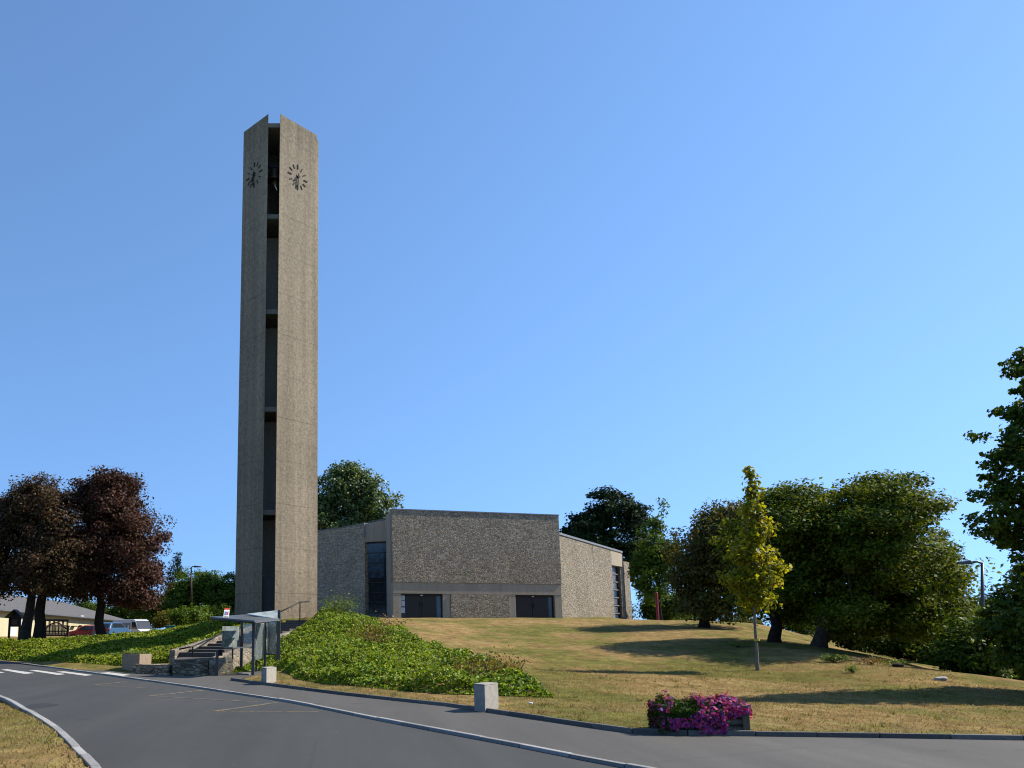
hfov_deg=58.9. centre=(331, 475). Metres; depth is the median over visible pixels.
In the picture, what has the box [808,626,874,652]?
bush
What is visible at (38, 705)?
road patch
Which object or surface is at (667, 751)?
path
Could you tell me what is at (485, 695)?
concrete block
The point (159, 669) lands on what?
stone wall
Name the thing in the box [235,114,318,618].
bell tower
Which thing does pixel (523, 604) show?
door
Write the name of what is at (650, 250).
sky
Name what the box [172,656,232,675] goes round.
stone wall
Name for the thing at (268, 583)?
slot door
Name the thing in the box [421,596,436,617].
door
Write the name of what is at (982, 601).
street lamp
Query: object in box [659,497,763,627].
broadleaf tree
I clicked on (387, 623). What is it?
shrub
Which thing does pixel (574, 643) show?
ground
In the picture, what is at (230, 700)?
bus stop zigzag
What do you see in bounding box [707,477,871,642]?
broadleaf tree
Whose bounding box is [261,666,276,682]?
concrete block
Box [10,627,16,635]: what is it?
door
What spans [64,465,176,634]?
beech tree
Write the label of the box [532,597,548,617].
door
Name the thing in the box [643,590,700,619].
tree
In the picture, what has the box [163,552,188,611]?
conifer
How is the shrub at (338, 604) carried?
on the ground at (574, 643)
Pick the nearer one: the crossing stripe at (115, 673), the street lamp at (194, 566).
the crossing stripe at (115, 673)
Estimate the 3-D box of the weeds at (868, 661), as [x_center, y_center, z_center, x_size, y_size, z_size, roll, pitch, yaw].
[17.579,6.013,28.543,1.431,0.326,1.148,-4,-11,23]
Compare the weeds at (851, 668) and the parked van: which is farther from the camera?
the parked van
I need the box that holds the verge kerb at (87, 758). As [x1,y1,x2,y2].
[0,695,100,767]
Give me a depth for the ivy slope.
46.45 m
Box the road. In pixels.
[0,662,620,767]
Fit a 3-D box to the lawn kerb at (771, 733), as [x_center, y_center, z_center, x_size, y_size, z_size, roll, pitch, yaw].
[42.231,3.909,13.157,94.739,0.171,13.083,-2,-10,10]
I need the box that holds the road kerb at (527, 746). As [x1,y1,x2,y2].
[0,661,655,767]
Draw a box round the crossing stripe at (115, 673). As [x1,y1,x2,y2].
[105,672,126,675]
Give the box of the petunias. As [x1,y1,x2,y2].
[646,690,752,735]
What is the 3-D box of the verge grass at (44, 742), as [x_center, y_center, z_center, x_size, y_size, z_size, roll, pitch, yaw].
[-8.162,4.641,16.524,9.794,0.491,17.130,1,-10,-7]
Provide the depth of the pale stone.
23.91 m
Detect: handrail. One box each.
[179,633,221,656]
[281,601,308,621]
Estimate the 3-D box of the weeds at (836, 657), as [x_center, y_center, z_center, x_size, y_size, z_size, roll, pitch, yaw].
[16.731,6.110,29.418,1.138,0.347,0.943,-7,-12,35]
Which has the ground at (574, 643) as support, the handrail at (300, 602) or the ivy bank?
the ivy bank
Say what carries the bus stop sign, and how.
attached to the bus shelter
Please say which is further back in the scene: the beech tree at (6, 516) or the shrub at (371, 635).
the beech tree at (6, 516)
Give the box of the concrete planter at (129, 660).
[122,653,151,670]
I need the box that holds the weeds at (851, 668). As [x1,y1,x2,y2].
[842,663,859,672]
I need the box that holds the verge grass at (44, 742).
[0,702,91,767]
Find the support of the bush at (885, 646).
on the ground at (574, 643)
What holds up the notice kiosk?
on the ground at (574, 643)
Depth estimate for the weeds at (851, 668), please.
26.59 m
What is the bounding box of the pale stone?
[934,676,947,680]
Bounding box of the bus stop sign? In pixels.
[223,608,229,623]
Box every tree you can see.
[0,474,73,639]
[1,471,113,638]
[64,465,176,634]
[68,593,107,610]
[104,601,151,625]
[161,566,225,610]
[201,571,234,614]
[317,459,404,529]
[559,485,659,587]
[624,497,680,619]
[631,601,639,618]
[637,592,677,619]
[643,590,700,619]
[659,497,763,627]
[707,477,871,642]
[715,466,792,670]
[776,469,1001,647]
[959,346,1023,675]
[964,579,1022,614]
[986,554,1023,609]
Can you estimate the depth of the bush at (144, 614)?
106.37 m
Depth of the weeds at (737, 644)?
35.29 m
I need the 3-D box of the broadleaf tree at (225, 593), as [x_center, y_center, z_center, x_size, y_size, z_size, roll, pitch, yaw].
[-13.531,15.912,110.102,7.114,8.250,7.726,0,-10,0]
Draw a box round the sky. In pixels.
[0,0,1023,629]
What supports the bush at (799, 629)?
on the ground at (574, 643)
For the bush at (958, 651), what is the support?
on the ground at (574, 643)
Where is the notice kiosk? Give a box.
[5,609,23,637]
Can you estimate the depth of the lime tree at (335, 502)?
110.94 m
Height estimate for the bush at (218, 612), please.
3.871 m
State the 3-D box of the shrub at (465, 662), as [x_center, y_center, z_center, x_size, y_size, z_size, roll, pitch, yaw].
[3.363,4.986,22.489,1.420,0.918,1.097,-2,-10,9]
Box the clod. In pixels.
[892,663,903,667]
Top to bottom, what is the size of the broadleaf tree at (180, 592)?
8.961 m
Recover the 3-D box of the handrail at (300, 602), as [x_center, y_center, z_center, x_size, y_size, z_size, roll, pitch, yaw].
[-1.866,6.768,42.891,0.148,1.366,3.465,-4,-11,22]
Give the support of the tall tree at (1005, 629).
on the ground at (574, 643)
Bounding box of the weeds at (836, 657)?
[815,653,851,661]
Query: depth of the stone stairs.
36.68 m
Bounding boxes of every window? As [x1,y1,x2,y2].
[46,619,68,634]
[367,542,386,616]
[612,566,620,618]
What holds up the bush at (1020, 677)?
on the ground at (574, 643)
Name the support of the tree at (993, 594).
on the ground at (574, 643)
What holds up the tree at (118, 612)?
on the ground at (574, 643)
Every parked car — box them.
[65,625,93,635]
[92,622,130,634]
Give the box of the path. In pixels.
[7,661,1023,767]
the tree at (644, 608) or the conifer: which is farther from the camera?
the conifer
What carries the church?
on the ground at (574, 643)
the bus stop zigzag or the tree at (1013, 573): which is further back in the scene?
the tree at (1013, 573)
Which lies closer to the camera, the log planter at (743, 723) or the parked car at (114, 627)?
the log planter at (743, 723)
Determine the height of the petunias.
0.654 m
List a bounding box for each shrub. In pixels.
[301,590,361,613]
[344,611,410,643]
[370,608,412,626]
[436,652,491,687]
[456,645,520,673]
[492,654,538,673]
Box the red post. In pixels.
[655,592,658,619]
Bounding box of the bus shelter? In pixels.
[210,610,280,675]
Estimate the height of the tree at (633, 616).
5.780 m
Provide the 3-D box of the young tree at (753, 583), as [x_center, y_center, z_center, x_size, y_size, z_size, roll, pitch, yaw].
[14.121,3.133,29.333,2.166,7.088,1.984,9,-13,-41]
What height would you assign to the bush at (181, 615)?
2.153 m
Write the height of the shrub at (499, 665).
1.051 m
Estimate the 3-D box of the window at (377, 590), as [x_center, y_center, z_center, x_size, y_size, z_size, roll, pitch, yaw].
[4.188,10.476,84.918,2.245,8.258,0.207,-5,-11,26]
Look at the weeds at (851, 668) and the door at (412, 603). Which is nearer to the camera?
the weeds at (851, 668)
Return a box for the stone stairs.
[169,620,307,669]
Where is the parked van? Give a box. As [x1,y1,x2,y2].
[113,619,150,632]
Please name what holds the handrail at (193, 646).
on the stone stairs
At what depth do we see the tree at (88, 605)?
129.24 m
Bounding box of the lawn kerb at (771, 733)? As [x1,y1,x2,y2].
[231,678,1023,739]
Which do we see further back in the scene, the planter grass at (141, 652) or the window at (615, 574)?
the window at (615, 574)
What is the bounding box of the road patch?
[17,703,57,708]
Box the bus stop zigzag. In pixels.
[96,682,317,711]
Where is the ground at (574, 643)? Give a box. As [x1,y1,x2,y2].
[0,614,1023,767]
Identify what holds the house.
on the ground at (574, 643)
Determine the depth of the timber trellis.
63.97 m
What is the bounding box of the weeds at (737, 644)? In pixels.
[724,642,760,646]
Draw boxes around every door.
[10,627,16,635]
[262,577,274,610]
[405,596,420,617]
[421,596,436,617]
[516,597,532,617]
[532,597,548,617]
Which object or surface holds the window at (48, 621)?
in the house
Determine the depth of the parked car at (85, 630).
81.84 m
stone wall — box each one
[132,663,172,675]
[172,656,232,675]
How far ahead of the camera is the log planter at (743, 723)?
13.29 m
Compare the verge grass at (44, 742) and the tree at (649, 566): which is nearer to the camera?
the verge grass at (44, 742)
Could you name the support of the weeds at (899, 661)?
on the ground at (574, 643)
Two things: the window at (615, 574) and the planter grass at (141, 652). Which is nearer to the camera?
the planter grass at (141, 652)
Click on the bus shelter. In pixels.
(232, 637)
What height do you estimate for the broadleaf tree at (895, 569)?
7.804 m
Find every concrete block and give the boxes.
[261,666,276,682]
[474,682,498,711]
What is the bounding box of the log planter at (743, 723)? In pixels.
[649,704,749,734]
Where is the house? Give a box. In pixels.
[0,595,122,636]
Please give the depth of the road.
13.86 m
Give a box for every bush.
[121,590,179,623]
[148,608,174,628]
[165,603,213,625]
[199,603,232,623]
[669,613,718,620]
[728,613,767,624]
[769,622,815,635]
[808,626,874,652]
[851,628,918,661]
[898,625,965,665]
[918,604,1016,678]
[1000,619,1023,680]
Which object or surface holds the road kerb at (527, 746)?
on the road
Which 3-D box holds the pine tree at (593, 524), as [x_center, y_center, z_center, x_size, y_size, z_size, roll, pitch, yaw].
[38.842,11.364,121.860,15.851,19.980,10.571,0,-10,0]
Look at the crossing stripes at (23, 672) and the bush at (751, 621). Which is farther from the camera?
the bush at (751, 621)
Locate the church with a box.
[317,508,631,618]
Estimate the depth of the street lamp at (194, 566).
67.58 m
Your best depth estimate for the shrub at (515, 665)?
23.83 m
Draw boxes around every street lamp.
[191,565,201,606]
[957,560,984,609]
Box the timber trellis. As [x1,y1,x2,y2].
[46,622,69,636]
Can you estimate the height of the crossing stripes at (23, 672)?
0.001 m
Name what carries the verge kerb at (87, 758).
on the ground at (574, 643)
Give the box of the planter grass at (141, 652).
[122,650,150,653]
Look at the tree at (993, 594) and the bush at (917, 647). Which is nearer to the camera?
the bush at (917, 647)
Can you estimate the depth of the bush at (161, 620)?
64.52 m
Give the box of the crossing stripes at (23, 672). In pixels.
[0,669,88,675]
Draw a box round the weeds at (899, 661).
[876,659,921,665]
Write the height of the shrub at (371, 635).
1.586 m
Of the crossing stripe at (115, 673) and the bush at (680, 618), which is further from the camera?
the bush at (680, 618)
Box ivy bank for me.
[226,606,554,697]
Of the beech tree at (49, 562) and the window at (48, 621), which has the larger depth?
the window at (48, 621)
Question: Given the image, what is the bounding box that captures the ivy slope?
[0,620,282,665]
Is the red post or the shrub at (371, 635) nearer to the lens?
the shrub at (371, 635)
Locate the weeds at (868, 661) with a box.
[852,655,896,664]

